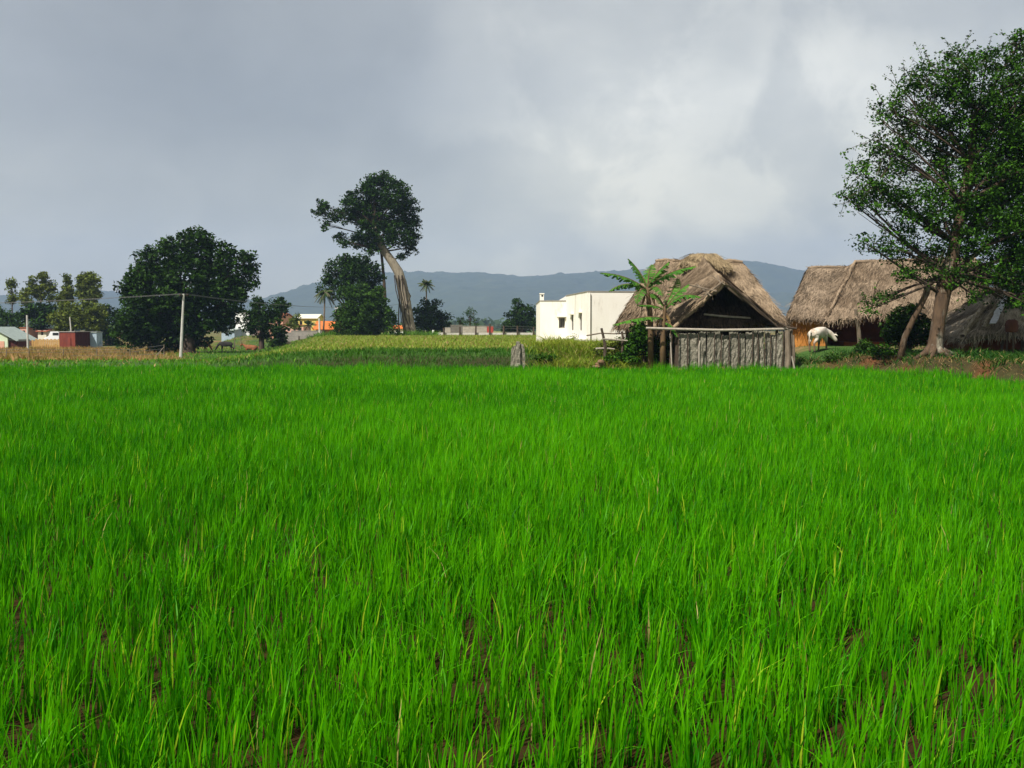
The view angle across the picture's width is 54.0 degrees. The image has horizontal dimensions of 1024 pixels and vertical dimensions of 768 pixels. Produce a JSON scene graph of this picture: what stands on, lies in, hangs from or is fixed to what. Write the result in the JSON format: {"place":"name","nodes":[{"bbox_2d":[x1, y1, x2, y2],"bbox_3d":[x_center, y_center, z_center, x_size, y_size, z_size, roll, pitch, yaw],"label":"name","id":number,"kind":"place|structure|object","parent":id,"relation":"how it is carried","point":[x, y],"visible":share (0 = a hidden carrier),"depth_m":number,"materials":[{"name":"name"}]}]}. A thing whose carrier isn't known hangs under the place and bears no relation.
{"place":"outdoors","nodes":[
{"label":"outdoors","id":0,"kind":"place"},
{"bbox_2d":[196,334,535,362],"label":"straw field","id":1,"kind":"structure","parent":0,"point":[407,341],"depth_m":71.88,"materials":[{"name":"green plant"}]},
{"bbox_2d":[0,261,993,323],"bbox_3d":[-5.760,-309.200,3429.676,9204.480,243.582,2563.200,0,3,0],"label":"hills","id":2,"kind":"structure","parent":0,"point":[484,295],"depth_m":3042.09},
{"bbox_2d":[0,330,1023,767],"bbox_3d":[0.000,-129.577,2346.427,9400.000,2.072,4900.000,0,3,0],"label":"ground","id":3,"kind":"structure","parent":0,"point":[716,758],"depth_m":5.62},
{"bbox_2d":[4,276,19,313],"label":"slender tree","id":4,"kind":"object","parent":3,"relation":"on","point":[11,297],"visible":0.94,"depth_m":177.26,"materials":[{"name":"green plant"}]},
{"bbox_2d":[0,304,24,328],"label":"flat topped tree","id":5,"kind":"object","parent":3,"relation":"on","point":[5,319],"visible":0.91,"depth_m":164.19,"materials":[{"name":"green plant"}]},
{"bbox_2d":[8,339,29,348],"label":"lean to","id":6,"kind":"object","parent":3,"relation":"on","point":[14,343],"visible":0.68,"depth_m":134.24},
{"bbox_2d":[0,327,38,348],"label":"village house","id":7,"kind":"structure","parent":3,"relation":"on","point":[13,333],"depth_m":135.59,"materials":[{"name":"grey metal"}]},
{"bbox_2d":[0,341,4,348],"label":"door","id":8,"kind":"structure","parent":7,"relation":"in","point":[2,345],"depth_m":133.88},
{"bbox_2d":[15,287,34,326],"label":"slender tree","id":9,"kind":"object","parent":3,"relation":"on","point":[24,296],"visible":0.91,"depth_m":171.42,"materials":[{"name":"green plant"}]},
{"bbox_2d":[26,315,28,348],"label":"concrete post","id":10,"kind":"object","parent":3,"relation":"on","point":[27,333],"visible":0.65,"depth_m":131.73,"materials":[{"name":"grey concrete"}]},
{"bbox_2d":[19,327,37,345],"bbox_3d":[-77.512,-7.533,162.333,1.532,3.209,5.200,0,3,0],"label":"village house","id":11,"kind":"structure","parent":3,"relation":"on","point":[32,332],"depth_m":160.79,"materials":[{"name":"red brick"}]},
{"bbox_2d":[10,302,58,329],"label":"flat topped tree","id":12,"kind":"object","parent":3,"relation":"on","point":[38,314],"visible":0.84,"depth_m":160.64,"materials":[{"name":"green plant"}]},
{"bbox_2d":[23,271,58,304],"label":"slender tree","id":13,"kind":"object","parent":3,"relation":"on","point":[40,293],"visible":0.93,"depth_m":173.96,"materials":[{"name":"green plant"}]},
{"bbox_2d":[31,339,59,347],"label":"picket fence","id":14,"kind":"object","parent":3,"relation":"on","point":[51,342],"visible":0.66,"depth_m":136.88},
{"bbox_2d":[35,328,56,339],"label":"village house","id":15,"kind":"structure","parent":3,"relation":"on","point":[43,334],"depth_m":159.85,"materials":[{"name":"beige paint"}]},
{"bbox_2d":[44,332,58,346],"bbox_3d":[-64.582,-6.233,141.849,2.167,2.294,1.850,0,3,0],"label":"parked van","id":16,"kind":"object","parent":3,"relation":"on","point":[53,335],"visible":0.39,"depth_m":140.95,"materials":[{"name":"white paint"}]},
{"bbox_2d":[54,273,76,329],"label":"slender tree","id":17,"kind":"object","parent":3,"relation":"on","point":[66,292],"visible":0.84,"depth_m":178.87,"materials":[{"name":"green plant"}]},
{"bbox_2d":[46,298,108,331],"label":"olive tree","id":18,"kind":"object","parent":3,"relation":"on","point":[89,317],"visible":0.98,"depth_m":154.26,"materials":[{"name":"green plant"}]},
{"bbox_2d":[58,331,100,347],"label":"rusty container","id":19,"kind":"object","parent":3,"relation":"on","point":[73,338],"visible":0.61,"depth_m":138.26,"materials":[{"name":"metal"}]},
{"bbox_2d":[67,338,70,347],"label":"door","id":20,"kind":"structure","parent":19,"relation":"in","point":[68,339],"depth_m":137.83,"materials":[{"name":"red metal"}]},
{"bbox_2d":[0,344,164,356],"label":"wire fence","id":21,"kind":"object","parent":3,"relation":"on","point":[29,352],"visible":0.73,"depth_m":91.43,"materials":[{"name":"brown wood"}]},
{"bbox_2d":[71,271,103,303],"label":"slender tree","id":22,"kind":"object","parent":3,"relation":"on","point":[86,284],"visible":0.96,"depth_m":174.79,"materials":[{"name":"green plant"}]},
{"bbox_2d":[90,332,102,347],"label":"blue kiosk","id":23,"kind":"object","parent":3,"relation":"on","point":[96,339],"visible":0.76,"depth_m":140.20,"materials":[{"name":"paint"}]},
{"bbox_2d":[90,337,93,347],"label":"door","id":24,"kind":"structure","parent":23,"relation":"in","point":[91,338],"depth_m":140.15,"materials":[{"name":"blue paint"}]},
{"bbox_2d":[0,345,199,361],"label":"dry grass","id":25,"kind":"structure","parent":3,"relation":"on","point":[52,354],"depth_m":100.12,"materials":[{"name":"brown plant"}]},
{"bbox_2d":[100,303,125,345],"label":"olive tree","id":26,"kind":"object","parent":3,"relation":"on","point":[107,339],"visible":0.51,"depth_m":159.39,"materials":[{"name":"green plant"}]},
{"bbox_2d":[0,334,333,367],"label":"meadow grass","id":27,"kind":"structure","parent":3,"relation":"on","point":[158,360],"depth_m":54.25,"materials":[{"name":"green plant"}]},
{"bbox_2d":[179,294,187,358],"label":"utility pole","id":28,"kind":"object","parent":3,"relation":"on","point":[181,334],"visible":0.94,"depth_m":92.78,"materials":[{"name":"concrete"}]},
{"bbox_2d":[4,294,397,306],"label":"power lines","id":29,"kind":"object","parent":28,"relation":"attached to","point":[159,295],"visible":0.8,"depth_m":94.10,"materials":[{"name":"metal"}]},
{"bbox_2d":[106,225,261,352],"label":"broad tree","id":30,"kind":"object","parent":3,"relation":"on","point":[149,322],"visible":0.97,"depth_m":110.06,"materials":[{"name":"green plant"}]},
{"bbox_2d":[195,341,212,351],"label":"cow","id":31,"kind":"object","parent":3,"relation":"on","point":[209,345],"visible":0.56,"depth_m":118.05},
{"bbox_2d":[215,341,233,351],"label":"cow","id":32,"kind":"object","parent":3,"relation":"on","point":[225,344],"visible":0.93,"depth_m":120.69},
{"bbox_2d":[221,329,242,340],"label":"town house","id":33,"kind":"structure","parent":3,"relation":"on","point":[237,332],"depth_m":179.83,"materials":[{"name":"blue paint"}]},
{"bbox_2d":[235,312,258,335],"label":"town house","id":34,"kind":"structure","parent":3,"relation":"on","point":[238,326],"depth_m":184.71,"materials":[{"name":"white paint"}]},
{"bbox_2d":[240,342,258,349],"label":"cow","id":35,"kind":"object","parent":3,"relation":"on","point":[251,347],"visible":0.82,"depth_m":125.69},
{"bbox_2d":[239,294,288,349],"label":"meadow tree","id":36,"kind":"object","parent":3,"relation":"on","point":[261,321],"visible":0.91,"depth_m":127.38,"materials":[{"name":"green plant"}]},
{"bbox_2d":[266,327,288,347],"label":"dark bush","id":37,"kind":"object","parent":3,"relation":"on","point":[276,342],"visible":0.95,"depth_m":126.61,"materials":[{"name":"green plant"}]},
{"bbox_2d":[268,296,291,326],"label":"meadow tree","id":38,"kind":"object","parent":3,"relation":"on","point":[281,307],"visible":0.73,"depth_m":132.55,"materials":[{"name":"green plant"}]},
{"bbox_2d":[269,313,291,338],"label":"town house","id":39,"kind":"structure","parent":3,"relation":"on","point":[289,316],"depth_m":192.38,"materials":[{"name":"paint"}]},
{"bbox_2d":[284,313,301,330],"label":"garden bush","id":40,"kind":"object","parent":3,"relation":"on","point":[295,325],"visible":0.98,"depth_m":169.55,"materials":[{"name":"green plant"}]},
{"bbox_2d":[286,325,310,331],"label":"town house","id":41,"kind":"structure","parent":3,"relation":"on","point":[300,328],"depth_m":181.87,"materials":[{"name":"white paint"}]},
{"bbox_2d":[285,331,326,340],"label":"boundary wall","id":42,"kind":"structure","parent":3,"relation":"on","point":[294,335],"depth_m":145.72,"materials":[{"name":"grey concrete"}]},
{"bbox_2d":[301,320,316,330],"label":"bush","id":43,"kind":"object","parent":3,"relation":"on","point":[308,323],"visible":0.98,"depth_m":164.56,"materials":[{"name":"green plant"}]},
{"bbox_2d":[297,314,325,330],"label":"town house","id":44,"kind":"structure","parent":3,"relation":"on","point":[312,318],"depth_m":199.96,"materials":[{"name":"paint"}]},
{"bbox_2d":[318,318,320,333],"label":"concrete post","id":45,"kind":"object","parent":3,"relation":"on","point":[319,326],"visible":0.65,"depth_m":143.65,"materials":[{"name":"grey concrete"}]},
{"bbox_2d":[314,290,336,330],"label":"coconut palm","id":46,"kind":"object","parent":3,"relation":"on","point":[323,294],"visible":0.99,"depth_m":139.52,"materials":[{"name":"green plant"}]},
{"bbox_2d":[312,321,339,332],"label":"town house","id":47,"kind":"structure","parent":3,"relation":"on","point":[326,328],"depth_m":176.47,"materials":[{"name":"orange paint"}]},
{"bbox_2d":[315,252,386,306],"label":"round tree","id":48,"kind":"object","parent":3,"relation":"on","point":[358,269],"visible":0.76,"depth_m":144.32,"materials":[{"name":"green plant"}]},
{"bbox_2d":[328,281,401,335],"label":"bushy tree","id":49,"kind":"object","parent":3,"relation":"on","point":[365,315],"visible":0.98,"depth_m":130.70,"materials":[{"name":"green plant"}]},
{"bbox_2d":[310,170,423,332],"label":"giant tree","id":50,"kind":"object","parent":3,"relation":"on","point":[371,219],"visible":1,"depth_m":148.38,"materials":[{"name":"green plant"}]},
{"bbox_2d":[307,328,440,338],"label":"wall weeds","id":51,"kind":"object","parent":3,"relation":"on","point":[408,333],"depth_m":133.51,"materials":[{"name":"green plant"}]},
{"bbox_2d":[391,325,402,333],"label":"town house","id":52,"kind":"structure","parent":3,"relation":"on","point":[401,328],"depth_m":171.77,"materials":[{"name":"orange paint"}]},
{"bbox_2d":[7,317,789,330],"bbox_3d":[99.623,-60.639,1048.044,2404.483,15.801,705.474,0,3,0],"label":"wood","id":53,"kind":"object","parent":3,"relation":"on","point":[486,322],"visible":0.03,"depth_m":748.45,"materials":[{"name":"green plant"}]},
{"bbox_2d":[417,279,434,299],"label":"coconut palm","id":54,"kind":"object","parent":3,"relation":"on","point":[426,284],"visible":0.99,"depth_m":169.24,"materials":[{"name":"green plant"}]},
{"bbox_2d":[412,297,454,332],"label":"leafy tree","id":55,"kind":"object","parent":3,"relation":"on","point":[427,318],"visible":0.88,"depth_m":156.89,"materials":[{"name":"green plant"}]},
{"bbox_2d":[193,345,720,369],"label":"bund grass","id":56,"kind":"structure","parent":3,"relation":"on","point":[372,352],"depth_m":45.37,"materials":[{"name":"green plant"}]},
{"bbox_2d":[455,316,466,325],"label":"sapling tree","id":57,"kind":"object","parent":3,"relation":"on","point":[459,321],"visible":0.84,"depth_m":175.60,"materials":[{"name":"green plant"}]},
{"bbox_2d":[445,325,492,332],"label":"boundary wall","id":58,"kind":"structure","parent":3,"relation":"on","point":[470,329],"depth_m":145.68,"materials":[{"name":"grey paint"}]},
{"bbox_2d":[462,306,479,325],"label":"sapling tree","id":59,"kind":"object","parent":3,"relation":"on","point":[470,321],"visible":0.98,"depth_m":174.43,"materials":[{"name":"green plant"}]},
{"bbox_2d":[440,333,535,335],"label":"wall","id":60,"kind":"structure","parent":3,"relation":"on","point":[467,334],"depth_m":141.10,"materials":[{"name":"concrete"}]},
{"bbox_2d":[443,324,534,334],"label":"wire fence","id":61,"kind":"object","parent":3,"relation":"on","point":[476,328],"visible":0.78,"depth_m":140.74,"materials":[{"name":"brown metal"}]},
{"bbox_2d":[0,359,1023,767],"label":"rice crop","id":62,"kind":"object","parent":3,"relation":"on","point":[442,445],"visible":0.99,"depth_m":7.47,"materials":[{"name":"green plant"}]},
{"bbox_2d":[510,345,515,368],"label":"stone slab","id":63,"kind":"structure","parent":3,"relation":"on","point":[513,353],"depth_m":42.50,"materials":[{"name":"grey stone"}]},
{"bbox_2d":[515,341,519,363],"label":"stone slab","id":64,"kind":"structure","parent":3,"relation":"on","point":[517,359],"depth_m":42.40,"materials":[{"name":"grey stone"}]},
{"bbox_2d":[501,298,535,332],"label":"conical tree","id":65,"kind":"object","parent":3,"relation":"on","point":[526,319],"visible":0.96,"depth_m":164.03,"materials":[{"name":"green plant"}]},
{"bbox_2d":[520,343,524,367],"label":"stone slab","id":66,"kind":"structure","parent":3,"relation":"on","point":[522,354],"depth_m":42.50,"materials":[{"name":"grey stone"}]},
{"bbox_2d":[530,352,560,363],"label":"weed shrub","id":67,"kind":"object","parent":3,"relation":"on","point":[543,356],"visible":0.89,"depth_m":42.53,"materials":[{"name":"green plant"}]},
{"bbox_2d":[536,291,634,340],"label":"white house","id":68,"kind":"structure","parent":3,"relation":"on","point":[582,314],"depth_m":54.37,"materials":[{"name":"paint"}]},
{"bbox_2d":[559,318,564,327],"bbox_3d":[2.975,-3.656,60.065,0.366,0.631,0.050,0,3,0],"label":"window","id":69,"kind":"structure","parent":68,"relation":"in","point":[561,320],"depth_m":60.06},
{"bbox_2d":[521,333,659,371],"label":"tall weeds","id":70,"kind":"object","parent":3,"relation":"on","point":[580,349],"visible":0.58,"depth_m":44.34,"materials":[{"name":"green plant"}]},
{"bbox_2d":[592,359,603,368],"bbox_3d":[3.559,-0.779,41.708,0.520,0.496,0.438,0,3,0],"label":"stone pile","id":71,"kind":"object","parent":3,"relation":"on","point":[600,362],"visible":0.75,"depth_m":41.55,"materials":[{"name":"beige stone"}]},
{"bbox_2d":[586,328,628,366],"bbox_3d":[4.465,-1.496,43.934,2.132,1.912,4.160,0,3,0],"label":"rail fence","id":72,"kind":"object","parent":3,"relation":"on","point":[605,348],"visible":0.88,"depth_m":42.03,"materials":[{"name":"grey wood"}]},
{"bbox_2d":[592,336,624,355],"bbox_3d":[4.233,-1.403,43.763,1.523,1.362,1.010,2,4,36],"label":"weed shrub","id":73,"kind":"object","parent":3,"relation":"on","point":[616,345],"visible":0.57,"depth_m":43.59,"materials":[{"name":"green plant"}]},
{"bbox_2d":[601,352,640,365],"bbox_3d":[4.548,-0.902,42.083,1.690,0.946,1.192,0,3,0],"label":"weed shrub","id":74,"kind":"object","parent":3,"relation":"on","point":[628,357],"visible":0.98,"depth_m":41.84,"materials":[{"name":"green plant"}]},
{"bbox_2d":[613,321,673,366],"bbox_3d":[5.591,-1.604,42.441,2.741,2.373,1.235,0,3,0],"label":"bush","id":75,"kind":"object","parent":3,"relation":"on","point":[638,336],"visible":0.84,"depth_m":42.26,"materials":[{"name":"green plant"}]},
{"bbox_2d":[600,259,694,368],"bbox_3d":[5.646,-2.813,41.885,4.054,4.808,1.767,0,3,0],"label":"banana plant","id":76,"kind":"object","parent":3,"relation":"on","point":[650,282],"visible":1,"depth_m":41.73,"materials":[{"name":"green plant"}]},
{"bbox_2d":[613,278,700,368],"bbox_3d":[5.833,-2.388,41.483,3.646,4.010,1.448,0,3,-5],"label":"banana plant","id":77,"kind":"object","parent":3,"relation":"on","point":[676,297],"visible":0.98,"depth_m":41.35,"materials":[{"name":"green plant"}]},
{"bbox_2d":[666,335,673,367],"bbox_3d":[6.685,-1.271,42.321,1.042,1.655,0.794,3,4,44],"label":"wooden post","id":78,"kind":"object","parent":3,"relation":"on","point":[668,349],"visible":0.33,"depth_m":42.20,"materials":[{"name":"black wood"}]},
{"bbox_2d":[669,331,677,367],"bbox_3d":[6.663,-1.301,41.461,0.390,1.841,0.389,0,3,0],"label":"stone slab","id":79,"kind":"object","parent":3,"relation":"on","point":[675,350],"visible":0.58,"depth_m":41.37,"materials":[{"name":"grey stone"}]},
{"bbox_2d":[698,341,700,367],"bbox_3d":[7.614,-1.023,40.856,0.096,1.480,0.071,0,3,0],"label":"stake","id":80,"kind":"object","parent":3,"relation":"on","point":[699,353],"visible":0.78,"depth_m":40.82,"materials":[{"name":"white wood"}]},
{"bbox_2d":[610,253,793,362],"bbox_3d":[8.176,-3.362,46.691,8.082,5.507,10.861,0,3,0],"label":"thatched hut","id":81,"kind":"object","parent":3,"relation":"on","point":[732,293],"visible":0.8,"depth_m":44.21,"materials":[{"name":"plant"}]},
{"bbox_2d":[646,327,789,370],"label":"slab wall","id":82,"kind":"structure","parent":3,"relation":"on","point":[718,343],"depth_m":41.13,"materials":[{"name":"grey stone"}]},
{"bbox_2d":[780,322,796,368],"bbox_3d":[11.229,-1.392,40.905,0.677,2.238,0.304,0,3,0],"label":"gate post","id":83,"kind":"object","parent":3,"relation":"on","point":[789,349],"visible":0.78,"depth_m":40.83,"materials":[{"name":"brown wood"}]},
{"bbox_2d":[784,265,849,346],"bbox_3d":[16.141,-3.974,52.328,4.026,4.640,8.800,1,3,16],"label":"thatched hut","id":84,"kind":"object","parent":3,"relation":"on","point":[815,292],"visible":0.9,"depth_m":50.08,"materials":[{"name":"plant"}]},
{"bbox_2d":[807,327,837,351],"bbox_3d":[14.131,-2.049,46.036,2.067,1.131,0.671,-3,4,-38],"label":"cow","id":85,"kind":"object","parent":3,"relation":"on","point":[818,334],"visible":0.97,"depth_m":45.66},
{"bbox_2d":[821,352,858,362],"bbox_3d":[13.562,-1.068,41.583,1.680,0.579,0.807,-1,3,-13],"label":"bank shrub","id":86,"kind":"object","parent":3,"relation":"on","point":[829,359],"visible":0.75,"depth_m":41.45,"materials":[{"name":"green plant"}]},
{"bbox_2d":[854,338,873,352],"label":"bank shrub","id":87,"kind":"object","parent":3,"relation":"on","point":[860,346],"visible":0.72,"depth_m":41.92,"materials":[{"name":"green plant"}]},
{"bbox_2d":[867,343,897,359],"bbox_3d":[14.802,-1.259,39.921,1.169,0.754,1.196,0,3,0],"label":"bank shrub","id":88,"kind":"object","parent":3,"relation":"on","point":[879,351],"visible":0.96,"depth_m":39.95,"materials":[{"name":"green plant"}]},
{"bbox_2d":[744,346,1023,373],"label":"bank weeds","id":89,"kind":"object","parent":3,"relation":"on","point":[1003,358],"visible":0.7,"depth_m":37.16,"materials":[{"name":"green plant"}]},
{"bbox_2d":[785,257,983,345],"bbox_3d":[19.446,-4.164,52.171,9.587,5.026,8.686,0,3,0],"label":"thatched hut","id":90,"kind":"object","parent":3,"relation":"on","point":[849,324],"visible":0.4,"depth_m":50.20,"materials":[{"name":"plant"}]},
{"bbox_2d":[878,302,931,351],"bbox_3d":[16.703,-2.333,42.379,2.507,2.242,1.838,0,3,0],"label":"dark shrub","id":91,"kind":"object","parent":3,"relation":"on","point":[893,328],"visible":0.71,"depth_m":42.11,"materials":[{"name":"green plant"}]},
{"bbox_2d":[808,354,1023,382],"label":"bank litter","id":92,"kind":"object","parent":3,"relation":"on","point":[932,363],"visible":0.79,"depth_m":36.56,"materials":[{"name":"brown plant"}]},
{"bbox_2d":[833,27,1023,360],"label":"shade tree","id":93,"kind":"object","parent":3,"relation":"on","point":[1002,164],"visible":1,"depth_m":37.88,"materials":[{"name":"green plant"}]},
{"bbox_2d":[928,282,1023,351],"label":"thatched shed","id":94,"kind":"structure","parent":3,"relation":"on","point":[968,327],"depth_m":41.32,"materials":[{"name":"plant"}]},
{"bbox_2d":[989,289,1006,323],"bbox_3d":[20.003,-3.229,41.050,0.333,1.546,2.653,3,4,39],"label":"plastic sheet","id":95,"kind":"object","parent":94,"relation":"on","point":[995,317],"visible":0.55,"depth_m":40.60,"materials":[{"name":"grey plastic"}]},
{"bbox_2d":[1005,319,1018,353],"bbox_3d":[19.799,-1.847,39.859,0.490,1.432,0.490,0,3,0],"label":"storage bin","id":96,"kind":"object","parent":3,"relation":"on","point":[1012,325],"visible":0.91,"depth_m":39.70,"materials":[{"name":"brown wood"}]},
{"bbox_2d":[0,0,1023,301],"label":"sky","id":97,"kind":"structure","parent":0,"point":[531,137],"materials":[{"name":"grey"}]},
{"bbox_2d":[659,343,1023,370],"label":"village grass","id":98,"kind":"structure","parent":0,"point":[911,351],"depth_m":41.42,"materials":[{"name":"green plant"}]}
]}

